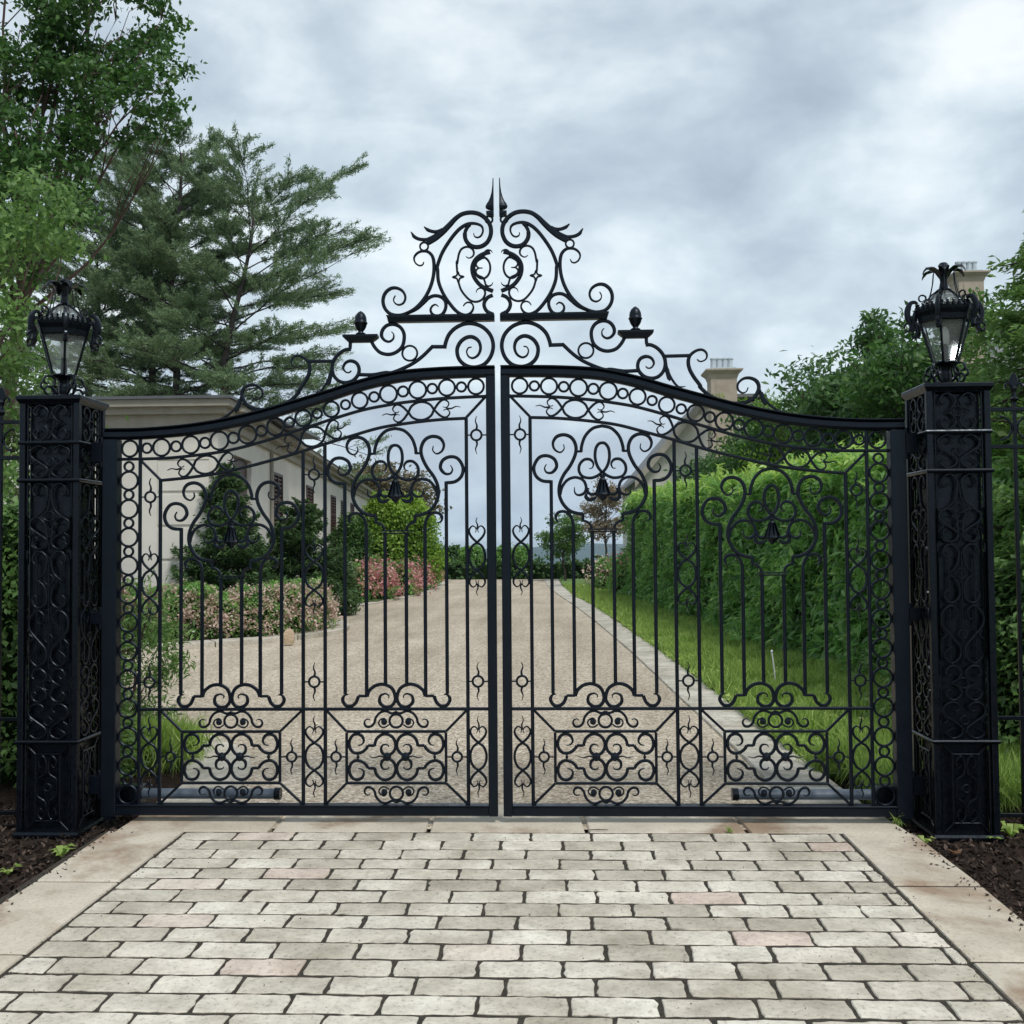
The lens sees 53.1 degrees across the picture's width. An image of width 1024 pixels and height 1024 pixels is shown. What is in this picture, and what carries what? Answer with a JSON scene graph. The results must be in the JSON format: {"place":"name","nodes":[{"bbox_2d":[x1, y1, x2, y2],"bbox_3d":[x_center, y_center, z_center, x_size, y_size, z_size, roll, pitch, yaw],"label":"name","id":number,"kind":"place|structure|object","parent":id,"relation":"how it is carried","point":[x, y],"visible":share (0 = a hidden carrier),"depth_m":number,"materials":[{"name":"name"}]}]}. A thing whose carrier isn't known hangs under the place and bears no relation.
{"place":"outdoors","nodes":[
{"label":"outdoors","id":0,"kind":"place"},
{"bbox_2d":[124,579,783,829],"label":"driveway","id":1,"kind":"structure","parent":0,"point":[554,719],"depth_m":10.64,"materials":[{"name":"beige gravel"}]},
{"bbox_2d":[126,619,349,650],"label":"kerb","id":2,"kind":"structure","parent":1,"relation":"on","point":[338,629],"depth_m":17.43,"materials":[{"name":"stone"}]},
{"bbox_2d":[283,629,294,644],"bbox_3d":[-3.723,2.073,17.057,0.219,0.260,0.158,9,-5,-20],"label":"rock","id":3,"kind":"object","parent":1,"relation":"on","point":[288,636],"visible":0.94,"depth_m":17.00,"materials":[{"name":"beige stone"}]},
{"bbox_2d":[0,831,1023,1023],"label":"paver driveway","id":4,"kind":"structure","parent":0,"point":[670,854],"depth_m":4.18,"materials":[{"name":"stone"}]},
{"bbox_2d":[3,833,1020,1021],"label":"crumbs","id":5,"kind":"object","parent":4,"relation":"on","point":[529,914],"visible":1,"depth_m":4.34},
{"bbox_2d":[0,0,1023,548],"label":"sky","id":6,"kind":"structure","parent":0,"point":[753,178],"materials":[{"name":"grey"}]},
{"bbox_2d":[485,543,622,564],"bbox_3d":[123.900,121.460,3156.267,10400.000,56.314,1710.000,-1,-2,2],"label":"hills","id":7,"kind":"structure","parent":0,"point":[581,554],"depth_m":2861.25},
{"bbox_2d":[559,579,886,803],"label":"ground","id":8,"kind":"structure","parent":0,"point":[833,778],"depth_m":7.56,"materials":[{"name":"green plant"}]},
{"bbox_2d":[0,159,128,512],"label":"tree","id":9,"kind":"object","parent":8,"relation":"on","point":[29,238],"visible":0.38,"depth_m":9.53,"materials":[{"name":"green plant"}]},
{"bbox_2d":[0,765,183,897],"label":"mulch bed","id":10,"kind":"object","parent":8,"relation":"on","point":[7,794],"visible":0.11,"depth_m":5.95,"materials":[{"name":"brown soil"}]},
{"bbox_2d":[0,863,20,874],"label":"weed","id":11,"kind":"object","parent":10,"relation":"on","point":[7,871],"visible":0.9,"depth_m":5.22,"materials":[{"name":"green plant"}]},
{"bbox_2d":[0,387,30,814],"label":"iron fence","id":12,"kind":"object","parent":10,"relation":"on","point":[3,397],"visible":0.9,"depth_m":6.12,"materials":[{"name":"black metal"}]},
{"bbox_2d":[12,395,108,839],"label":"gate pillar","id":13,"kind":"structure","parent":10,"relation":"on","point":[59,626],"depth_m":5.95,"materials":[{"name":"metal"}]},
{"bbox_2d":[26,278,102,395],"bbox_3d":[-2.689,-1.040,6.149,0.471,0.732,0.421,-1,-2,2],"label":"lantern","id":14,"kind":"object","parent":13,"relation":"on","point":[64,328],"visible":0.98,"depth_m":6.11,"materials":[{"name":"metal"}]},
{"bbox_2d":[100,178,497,819],"bbox_3d":[-1.262,-0.085,6.061,2.341,3.777,0.082,-1,-2,2],"label":"gate leaf","id":15,"kind":"object","parent":13,"relation":"attached to","point":[112,804],"visible":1,"depth_m":6.04,"materials":[{"name":"paint"}]},
{"bbox_2d":[120,783,281,802],"bbox_3d":[-1.870,1.694,6.144,0.976,0.120,0.100,-1,-2,2],"label":"gate opener","id":16,"kind":"object","parent":15,"relation":"attached to","point":[127,794],"visible":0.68,"depth_m":6.12,"materials":[{"name":"metal"}]},
{"bbox_2d":[50,843,76,858],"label":"weed","id":17,"kind":"object","parent":10,"relation":"on","point":[62,850],"visible":0.9,"depth_m":5.51,"materials":[{"name":"green plant"}]},
{"bbox_2d":[0,491,136,787],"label":"shrub","id":18,"kind":"object","parent":10,"relation":"on","point":[9,621],"visible":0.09,"depth_m":7.26,"materials":[{"name":"green plant"}]},
{"bbox_2d":[1,618,152,783],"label":"shrub","id":19,"kind":"object","parent":10,"relation":"on","point":[130,740],"visible":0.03,"depth_m":7.08,"materials":[{"name":"green plant"}]},
{"bbox_2d":[121,567,194,722],"bbox_3d":[-3.305,1.277,8.780,1.070,1.706,1.818,0,-2,-21],"label":"shrub","id":20,"kind":"object","parent":10,"relation":"on","point":[129,624],"visible":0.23,"depth_m":8.56,"materials":[{"name":"green plant"}]},
{"bbox_2d":[125,591,199,723],"bbox_3d":[-2.885,1.382,8.497,0.657,1.475,0.847,-1,-2,2],"label":"shrub","id":21,"kind":"object","parent":10,"relation":"on","point":[174,662],"visible":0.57,"depth_m":8.46,"materials":[{"name":"green plant"}]},
{"bbox_2d":[120,707,224,778],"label":"grass","id":22,"kind":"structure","parent":10,"relation":"on","point":[170,730],"depth_m":7.63,"materials":[{"name":"green plant"}]},
{"bbox_2d":[0,831,183,974],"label":"paving border","id":23,"kind":"object","parent":8,"relation":"on","point":[45,907],"visible":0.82,"depth_m":4.84,"materials":[{"name":"stone"}]},
{"bbox_2d":[0,824,1023,930],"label":"mulch chips","id":24,"kind":"object","parent":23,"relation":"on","point":[50,870],"visible":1,"depth_m":5.08,"materials":[{"name":"brown wood"}]},
{"bbox_2d":[0,0,207,480],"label":"tree","id":25,"kind":"object","parent":8,"relation":"on","point":[48,63],"visible":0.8,"depth_m":12.81,"materials":[{"name":"green plant"}]},
{"bbox_2d":[0,205,225,396],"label":"pine tree","id":26,"kind":"object","parent":8,"relation":"on","point":[114,242],"visible":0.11,"depth_m":40.51,"materials":[{"name":"green plant"}]},
{"bbox_2d":[39,130,234,395],"bbox_3d":[-14.922,-5.946,40.801,8.516,18.336,8.658,-1,-2,2],"label":"pine tree","id":27,"kind":"object","parent":8,"relation":"on","point":[91,274],"visible":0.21,"depth_m":39.47,"materials":[{"name":"green plant"}]},
{"bbox_2d":[65,106,282,406],"bbox_3d":[-12.920,-5.931,39.875,8.442,18.222,9.198,-1,-2,2],"label":"pine tree","id":28,"kind":"object","parent":8,"relation":"on","point":[150,205],"visible":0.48,"depth_m":38.60,"materials":[{"name":"green plant"}]},
{"bbox_2d":[3,395,375,597],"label":"house","id":29,"kind":"structure","parent":8,"relation":"on","point":[156,411],"depth_m":19.65,"materials":[{"name":"paint"}]},
{"bbox_2d":[234,458,246,510],"bbox_3d":[-5.814,0.547,21.430,0.105,3.360,2.235,0,-2,-3],"label":"window","id":30,"kind":"structure","parent":29,"relation":"in","point":[240,463],"depth_m":22.16,"materials":[{"name":"paint"}]},
{"bbox_2d":[274,472,282,528],"bbox_3d":[-5.915,0.401,25.746,0.090,2.750,1.360,0,-2,-3],"label":"window","id":31,"kind":"structure","parent":29,"relation":"in","point":[278,478],"depth_m":25.76,"materials":[{"name":"paint"}]},
{"bbox_2d":[306,485,313,550],"bbox_3d":[-6.183,0.590,31.205,0.090,2.750,1.360,0,-2,-3],"label":"window","id":32,"kind":"structure","parent":29,"relation":"in","point":[309,491],"depth_m":31.23,"materials":[{"name":"paint"}]},
{"bbox_2d":[331,495,335,551],"bbox_3d":[-6.463,0.787,36.910,0.090,2.750,1.360,0,-2,-3],"label":"window","id":33,"kind":"structure","parent":29,"relation":"in","point":[333,498],"depth_m":36.91,"materials":[{"name":"paint"}]},
{"bbox_2d":[341,500,342,517],"bbox_3d":[-6.612,0.916,39.939,0.090,2.701,1.360,0,-2,-3],"label":"window","id":34,"kind":"structure","parent":29,"relation":"in","point":[341,500],"depth_m":39.30,"materials":[{"name":"paint"}]},
{"bbox_2d":[350,503,353,512],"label":"window","id":35,"kind":"structure","parent":29,"relation":"in","point":[351,504],"depth_m":43.33,"materials":[{"name":"paint"}]},
{"bbox_2d":[137,636,256,642],"bbox_3d":[-11.514,2.352,20.800,15.950,0.040,8.400,-1,-2,2],"label":"flower bed","id":36,"kind":"object","parent":8,"relation":"on","point":[194,639],"visible":0.04,"depth_m":17.72,"materials":[{"name":"soil"}]},
{"bbox_2d":[121,584,137,637],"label":"azalea shrub","id":37,"kind":"object","parent":36,"relation":"on","point":[125,592],"depth_m":17.86,"materials":[{"name":"green plant"}]},
{"bbox_2d":[123,583,178,638],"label":"azalea shrub","id":38,"kind":"object","parent":36,"relation":"on","point":[133,596],"visible":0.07,"depth_m":17.79,"materials":[{"name":"green plant"}]},
{"bbox_2d":[152,576,226,639],"bbox_3d":[-5.749,1.720,18.193,1.801,1.138,1.607,-1,-2,2],"label":"azalea shrub","id":39,"kind":"object","parent":36,"relation":"on","point":[190,590],"visible":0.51,"depth_m":17.79,"materials":[{"name":"green plant"}]},
{"bbox_2d":[174,584,255,638],"bbox_3d":[-5.139,1.774,18.222,1.703,0.991,1.540,-1,-2,2],"label":"azalea shrub","id":40,"kind":"object","parent":36,"relation":"on","point":[228,601],"visible":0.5,"depth_m":17.85,"materials":[{"name":"pink plant"}]},
{"bbox_2d":[170,461,276,591],"bbox_3d":[-5.504,0.695,19.585,2.025,3.335,1.928,0,-2,-18],"label":"yew shrub","id":41,"kind":"object","parent":36,"relation":"on","point":[236,559],"visible":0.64,"depth_m":19.23,"materials":[{"name":"green plant"}]},
{"bbox_2d":[223,581,299,636],"bbox_3d":[-4.627,1.774,18.442,1.659,1.063,1.504,-1,-2,2],"label":"azalea shrub","id":42,"kind":"object","parent":36,"relation":"on","point":[270,597],"visible":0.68,"depth_m":18.13,"materials":[{"name":"pink plant"}]},
{"bbox_2d":[262,577,322,632],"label":"azalea shrub","id":43,"kind":"object","parent":36,"relation":"on","point":[292,590],"visible":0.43,"depth_m":18.64,"materials":[{"name":"pink plant"}]},
{"bbox_2d":[262,496,353,607],"bbox_3d":[-4.616,1.052,22.589,2.215,2.812,2.406,1,-2,-31],"label":"evergreen shrub","id":44,"kind":"object","parent":36,"relation":"on","point":[292,553],"visible":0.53,"depth_m":22.25,"materials":[{"name":"green plant"}]},
{"bbox_2d":[290,576,342,630],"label":"azalea shrub","id":45,"kind":"object","parent":36,"relation":"on","point":[333,603],"visible":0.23,"depth_m":19.45,"materials":[{"name":"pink plant"}]},
{"bbox_2d":[318,550,363,615],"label":"evergreen shrub","id":46,"kind":"object","parent":36,"relation":"in","point":[352,574],"visible":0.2,"depth_m":24.45,"materials":[{"name":"green plant"}]},
{"bbox_2d":[161,735,250,802],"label":"kerb","id":47,"kind":"structure","parent":8,"relation":"on","point":[191,772],"depth_m":7.35,"materials":[{"name":"concrete"}]},
{"bbox_2d":[102,121,393,484],"bbox_3d":[-9.884,-5.512,38.626,10.604,17.238,11.613,0,-2,-24],"label":"pine tree","id":48,"kind":"object","parent":8,"relation":"on","point":[312,255],"visible":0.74,"depth_m":37.21,"materials":[{"name":"green plant"}]},
{"bbox_2d":[350,579,450,606],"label":"kerb","id":49,"kind":"structure","parent":8,"relation":"on","point":[441,585],"depth_m":33.11,"materials":[{"name":"concrete"}]},
{"bbox_2d":[351,454,451,517],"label":"tree","id":50,"kind":"object","parent":8,"relation":"on","point":[419,486],"visible":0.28,"depth_m":57.86,"materials":[{"name":"green plant"}]},
{"bbox_2d":[368,579,444,600],"bbox_3d":[-8.934,2.944,38.703,11.700,0.040,24.000,-1,-2,2],"label":"flower bed","id":51,"kind":"object","parent":8,"relation":"on","point":[396,595],"visible":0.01,"depth_m":35.03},
{"bbox_2d":[330,512,377,565],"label":"shrub","id":52,"kind":"object","parent":51,"relation":"on","point":[355,535],"visible":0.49,"depth_m":35.90,"materials":[{"name":"green plant"}]},
{"bbox_2d":[353,559,382,601],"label":"azalea shrub","id":53,"kind":"object","parent":51,"relation":"on","point":[371,578],"visible":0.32,"depth_m":30.41,"materials":[{"name":"pink plant"}]},
{"bbox_2d":[359,552,388,566],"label":"azalea shrub","id":54,"kind":"object","parent":51,"relation":"on","point":[376,557],"visible":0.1,"depth_m":35.97,"materials":[{"name":"pink plant"}]},
{"bbox_2d":[368,562,408,601],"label":"azalea shrub","id":55,"kind":"object","parent":51,"relation":"on","point":[390,581],"visible":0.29,"depth_m":31.30,"materials":[{"name":"pink plant"}]},
{"bbox_2d":[355,489,450,584],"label":"round tree","id":56,"kind":"object","parent":51,"relation":"on","point":[398,515],"visible":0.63,"depth_m":38.26,"materials":[{"name":"green plant"}]},
{"bbox_2d":[375,558,430,596],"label":"azalea shrub","id":57,"kind":"object","parent":51,"relation":"on","point":[413,575],"visible":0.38,"depth_m":33.81,"materials":[{"name":"pink plant"}]},
{"bbox_2d":[397,554,438,589],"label":"azalea shrub","id":58,"kind":"object","parent":51,"relation":"on","point":[429,574],"visible":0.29,"depth_m":37.85,"materials":[{"name":"pink plant"}]},
{"bbox_2d":[427,565,444,584],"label":"azalea shrub","id":59,"kind":"object","parent":51,"relation":"on","point":[439,581],"visible":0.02,"depth_m":42.92,"materials":[{"name":"green plant"}]},
{"bbox_2d":[430,543,461,562],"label":"shrub","id":60,"kind":"object","parent":8,"relation":"on","point":[453,554],"visible":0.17,"depth_m":54.81,"materials":[{"name":"green plant"}]},
{"bbox_2d":[457,544,486,565],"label":"shrub","id":61,"kind":"object","parent":8,"relation":"on","point":[477,550],"visible":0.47,"depth_m":52.86,"materials":[{"name":"green plant"}]},
{"bbox_2d":[496,543,512,564],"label":"shrub","id":62,"kind":"object","parent":8,"relation":"on","point":[499,552],"visible":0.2,"depth_m":53.10,"materials":[{"name":"green plant"}]},
{"bbox_2d":[117,805,909,833],"bbox_3d":[-0.014,1.865,6.051,4.464,0.124,0.610,-1,-2,2],"label":"threshold","id":63,"kind":"object","parent":8,"relation":"on","point":[500,823],"visible":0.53,"depth_m":5.90,"materials":[{"name":"stone"}]},
{"bbox_2d":[499,178,913,822],"bbox_3d":[1.105,-0.107,5.968,2.341,3.777,0.082,-1,-2,2],"label":"gate leaf","id":64,"kind":"object","parent":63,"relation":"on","point":[899,806],"visible":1,"depth_m":5.94,"materials":[{"name":"paint"}]},
{"bbox_2d":[731,783,893,803],"bbox_3d":[1.776,1.661,6.002,0.966,0.120,0.100,-1,-2,2],"label":"gate opener","id":65,"kind":"object","parent":64,"relation":"attached to","point":[884,795],"visible":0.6,"depth_m":5.98,"materials":[{"name":"metal"}]},
{"bbox_2d":[890,813,906,826],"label":"grass tuft","id":66,"kind":"object","parent":63,"relation":"on","point":[897,820],"visible":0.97,"depth_m":5.83,"materials":[{"name":"green plant"}]},
{"bbox_2d":[511,543,533,578],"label":"shrub","id":67,"kind":"object","parent":8,"relation":"on","point":[521,553],"visible":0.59,"depth_m":52.26,"materials":[{"name":"green plant"}]},
{"bbox_2d":[441,553,621,579],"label":"hedge","id":68,"kind":"object","parent":8,"relation":"on","point":[456,570],"visible":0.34,"depth_m":51.91,"materials":[{"name":"green plant"}]},
{"bbox_2d":[533,512,594,580],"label":"tree","id":69,"kind":"object","parent":8,"relation":"on","point":[562,534],"visible":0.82,"depth_m":47.73,"materials":[{"name":"green plant"}]},
{"bbox_2d":[577,545,621,589],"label":"azalea shrub","id":70,"kind":"object","parent":8,"relation":"on","point":[600,568],"visible":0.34,"depth_m":35.55,"materials":[{"name":"green plant"}]},
{"bbox_2d":[575,477,631,557],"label":"tree","id":71,"kind":"object","parent":8,"relation":"on","point":[595,512],"visible":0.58,"depth_m":39.94,"materials":[{"name":"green plant"}]},
{"bbox_2d":[596,545,629,593],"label":"azalea shrub","id":72,"kind":"object","parent":8,"relation":"on","point":[620,563],"visible":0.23,"depth_m":32.62,"materials":[{"name":"green plant"}]},
{"bbox_2d":[544,579,861,803],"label":"kerb","id":73,"kind":"structure","parent":8,"relation":"on","point":[728,719],"depth_m":9.72,"materials":[{"name":"concrete"}]},
{"bbox_2d":[652,425,765,552],"bbox_3d":[5.881,0.194,25.198,4.821,4.795,4.903,-1,-2,2],"label":"tree","id":74,"kind":"object","parent":8,"relation":"on","point":[703,464],"depth_m":25.29,"materials":[{"name":"green plant"}]},
{"bbox_2d":[576,593,892,757],"bbox_3d":[3.120,2.198,20.111,2.536,0.125,26.207,0,-2,-1],"label":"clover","id":75,"kind":"object","parent":8,"relation":"on","point":[788,738],"visible":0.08,"depth_m":10.73,"materials":[{"name":"green plant"}]},
{"bbox_2d":[712,388,787,455],"bbox_3d":[7.018,-0.359,27.764,3.742,6.007,3.149,1,-2,-33],"label":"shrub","id":76,"kind":"object","parent":8,"relation":"on","point":[768,390],"visible":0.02,"depth_m":27.77,"materials":[{"name":"green plant"}]},
{"bbox_2d":[701,388,811,478],"bbox_3d":[6.610,-0.153,22.140,4.902,5.236,5.636,-1,-2,23],"label":"tree","id":77,"kind":"object","parent":8,"relation":"on","point":[756,430],"visible":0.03,"depth_m":21.74,"materials":[{"name":"green plant"}]},
{"bbox_2d":[770,650,775,679],"bbox_3d":[2.927,1.781,11.456,0.063,0.476,0.028,-1,-2,2],"label":"marker stake","id":78,"kind":"object","parent":8,"relation":"on","point":[771,651],"visible":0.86,"depth_m":11.45,"materials":[{"name":"white plastic"}]},
{"bbox_2d":[723,377,825,475],"bbox_3d":[5.560,-0.157,20.352,2.942,5.132,2.616,-1,-2,2],"label":"tree","id":79,"kind":"object","parent":8,"relation":"on","point":[778,429],"visible":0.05,"depth_m":20.38,"materials":[{"name":"green plant"}]},
{"bbox_2d":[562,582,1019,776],"bbox_3d":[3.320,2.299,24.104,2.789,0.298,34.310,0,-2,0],"label":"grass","id":80,"kind":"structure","parent":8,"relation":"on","point":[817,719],"depth_m":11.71,"materials":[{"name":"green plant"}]},
{"bbox_2d":[617,418,1023,697],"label":"hedge","id":81,"kind":"object","parent":8,"relation":"on","point":[774,557],"visible":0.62,"depth_m":14.99,"materials":[{"name":"green plant"}]},
{"bbox_2d":[760,306,970,463],"bbox_3d":[6.708,-0.681,18.307,4.692,6.031,5.234,-1,-2,2],"label":"tree","id":82,"kind":"object","parent":8,"relation":"on","point":[816,403],"visible":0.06,"depth_m":18.26,"materials":[{"name":"green plant"}]},
{"bbox_2d":[814,285,1018,448],"bbox_3d":[6.465,-0.568,15.442,3.738,5.634,4.291,-1,-2,2],"label":"tree","id":83,"kind":"object","parent":8,"relation":"on","point":[887,383],"visible":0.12,"depth_m":15.25,"materials":[{"name":"green plant"}]},
{"bbox_2d":[830,732,1021,811],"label":"grass","id":84,"kind":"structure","parent":8,"relation":"on","point":[1010,778],"depth_m":6.60,"materials":[{"name":"green plant"}]},
{"bbox_2d":[838,780,1023,919],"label":"mulch bed","id":85,"kind":"object","parent":8,"relation":"on","point":[989,862],"visible":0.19,"depth_m":5.34,"materials":[{"name":"brown soil"}]},
{"bbox_2d":[0,801,1023,917],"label":"mulch chips","id":86,"kind":"object","parent":85,"relation":"on","point":[946,844],"visible":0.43,"depth_m":5.47,"materials":[{"name":"brown wood"}]},
{"bbox_2d":[917,835,933,842],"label":"weed","id":87,"kind":"object","parent":85,"relation":"on","point":[926,840],"visible":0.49,"depth_m":5.61,"materials":[{"name":"green plant"}]},
{"bbox_2d":[901,382,1004,842],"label":"gate pillar","id":88,"kind":"structure","parent":85,"relation":"on","point":[956,791],"depth_m":5.75,"materials":[{"name":"metal"}]},
{"bbox_2d":[903,262,985,382],"bbox_3d":[2.512,-1.087,5.946,0.471,0.732,0.414,-1,-2,2],"label":"lantern","id":89,"kind":"object","parent":88,"relation":"on","point":[955,317],"visible":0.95,"depth_m":5.92,"materials":[{"name":"metal"}]},
{"bbox_2d":[979,372,1023,832],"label":"iron fence","id":90,"kind":"object","parent":85,"relation":"on","point":[1013,383],"visible":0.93,"depth_m":5.88,"materials":[{"name":"black metal"}]},
{"bbox_2d":[1000,821,1023,836],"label":"weed","id":91,"kind":"object","parent":85,"relation":"on","point":[1011,831],"visible":0.86,"depth_m":5.74,"materials":[{"name":"green plant"}]},
{"bbox_2d":[838,211,1023,725],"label":"cedar tree","id":92,"kind":"object","parent":8,"relation":"on","point":[1007,329],"visible":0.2,"depth_m":8.84,"materials":[{"name":"green plant"}]},
{"bbox_2d":[843,833,1023,1013],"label":"paving border","id":93,"kind":"object","parent":8,"relation":"on","point":[967,921],"visible":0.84,"depth_m":4.52,"materials":[{"name":"stone"}]},
{"bbox_2d":[859,277,1023,585],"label":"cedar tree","id":94,"kind":"object","parent":8,"relation":"on","point":[979,400],"depth_m":11.44,"materials":[{"name":"green plant"}]},
{"bbox_2d":[887,525,1023,753],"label":"shrub","id":95,"kind":"object","parent":8,"relation":"on","point":[1006,632],"visible":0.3,"depth_m":7.45,"materials":[{"name":"green plant"}]},
{"bbox_2d":[622,261,1023,552],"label":"house","id":96,"kind":"structure","parent":0,"point":[718,377],"depth_m":43.89,"materials":[{"name":"paint"}]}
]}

